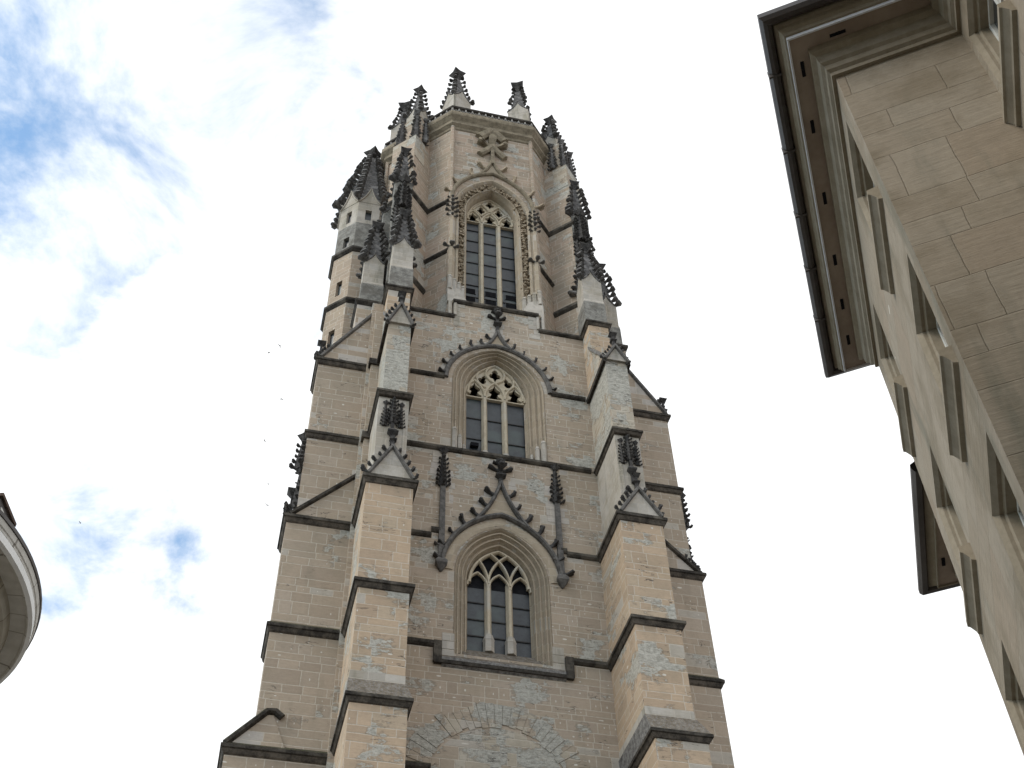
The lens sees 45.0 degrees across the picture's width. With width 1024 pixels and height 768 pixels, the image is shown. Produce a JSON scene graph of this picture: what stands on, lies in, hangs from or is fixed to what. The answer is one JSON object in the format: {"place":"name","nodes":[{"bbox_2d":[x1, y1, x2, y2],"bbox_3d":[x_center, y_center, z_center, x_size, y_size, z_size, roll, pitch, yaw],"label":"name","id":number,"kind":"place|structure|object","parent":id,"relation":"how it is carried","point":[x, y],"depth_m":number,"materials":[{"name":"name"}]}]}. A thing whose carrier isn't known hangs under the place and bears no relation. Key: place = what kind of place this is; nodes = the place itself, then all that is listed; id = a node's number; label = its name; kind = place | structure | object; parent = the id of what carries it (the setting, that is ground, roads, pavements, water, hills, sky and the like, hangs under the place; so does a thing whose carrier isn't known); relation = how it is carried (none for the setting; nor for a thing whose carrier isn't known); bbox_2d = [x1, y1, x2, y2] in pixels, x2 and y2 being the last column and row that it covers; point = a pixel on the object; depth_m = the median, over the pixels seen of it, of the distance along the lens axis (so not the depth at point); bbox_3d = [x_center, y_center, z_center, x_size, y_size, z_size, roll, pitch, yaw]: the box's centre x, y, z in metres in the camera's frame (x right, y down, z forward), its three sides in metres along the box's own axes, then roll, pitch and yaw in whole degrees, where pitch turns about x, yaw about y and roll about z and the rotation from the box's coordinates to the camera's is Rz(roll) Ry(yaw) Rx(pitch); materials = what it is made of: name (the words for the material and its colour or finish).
{"place":"outdoors","nodes":[
{"label":"outdoors","id":0,"kind":"place"},
{"bbox_2d":[0,493,41,683],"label":"round house","id":1,"kind":"structure","parent":0,"point":[20,600],"depth_m":21.39,"materials":[{"name":"stone"}]},
{"bbox_2d":[217,67,734,767],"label":"cathedral tower","id":2,"kind":"structure","parent":0,"point":[487,555],"depth_m":49.40,"materials":[{"name":"grey stone"}]},
{"bbox_2d":[442,128,544,319],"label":"window","id":3,"kind":"structure","parent":2,"relation":"in","point":[482,269],"depth_m":65.76,"materials":[{"name":"stone"}]},
{"bbox_2d":[438,308,556,460],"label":"window","id":4,"kind":"structure","parent":2,"relation":"in","point":[503,426],"depth_m":55.85,"materials":[{"name":"stone"}]},
{"bbox_2d":[430,446,574,681],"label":"window","id":5,"kind":"structure","parent":2,"relation":"in","point":[502,608],"depth_m":48.07,"materials":[{"name":"stone"}]},
{"bbox_2d":[0,0,1023,767],"label":"sky","id":6,"kind":"structure","parent":0,"point":[172,172],"materials":[{"name":"white"}]},
{"bbox_2d":[757,0,1023,754],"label":"stone building","id":7,"kind":"structure","parent":0,"point":[900,123],"depth_m":14.75,"materials":[{"name":"beige stone"}]},
{"bbox_2d":[846,122,894,293],"bbox_3d":[4.651,-2.352,15.814,0.439,2.000,1.534,-14,-49,10],"label":"window","id":8,"kind":"structure","parent":7,"relation":"in","point":[869,197],"depth_m":15.44,"materials":[{"name":"stone"}]},
{"bbox_2d":[873,305,915,456],"bbox_3d":[5.572,-0.149,17.807,0.439,2.000,1.434,-14,-49,10],"label":"window","id":9,"kind":"structure","parent":7,"relation":"in","point":[898,385],"depth_m":17.44,"materials":[{"name":"stone"}]},
{"bbox_2d":[910,462,959,594],"bbox_3d":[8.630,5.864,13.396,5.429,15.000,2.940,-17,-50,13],"label":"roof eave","id":10,"kind":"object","parent":7,"relation":"attached to","point":[936,572],"depth_m":18.90,"materials":[{"name":"beige stone"}]},
{"bbox_2d":[907,254,966,461],"bbox_3d":[4.680,-0.380,13.419,0.439,2.000,1.514,-14,-49,10],"label":"window","id":11,"kind":"structure","parent":7,"relation":"in","point":[942,360],"depth_m":13.18,"materials":[{"name":"stone"}]},
{"bbox_2d":[930,447,982,633],"bbox_3d":[5.618,1.861,15.447,0.439,2.000,1.524,-14,-49,10],"label":"window","id":12,"kind":"structure","parent":7,"relation":"in","point":[965,557],"depth_m":15.26,"materials":[{"name":"stone"}]},
{"bbox_2d":[967,0,1021,125],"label":"window","id":13,"kind":"structure","parent":7,"relation":"in","point":[992,24],"depth_m":13.99,"materials":[{"name":"stone"}]},
{"bbox_2d":[986,433,1023,591],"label":"window","id":14,"kind":"structure","parent":7,"relation":"in","point":[1007,515],"depth_m":12.12,"materials":[{"name":"stone"}]},
{"bbox_2d":[1001,640,1023,747],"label":"window","id":15,"kind":"structure","parent":7,"relation":"in","point":[1013,694],"depth_m":14.37,"materials":[{"name":"stone"}]}
]}

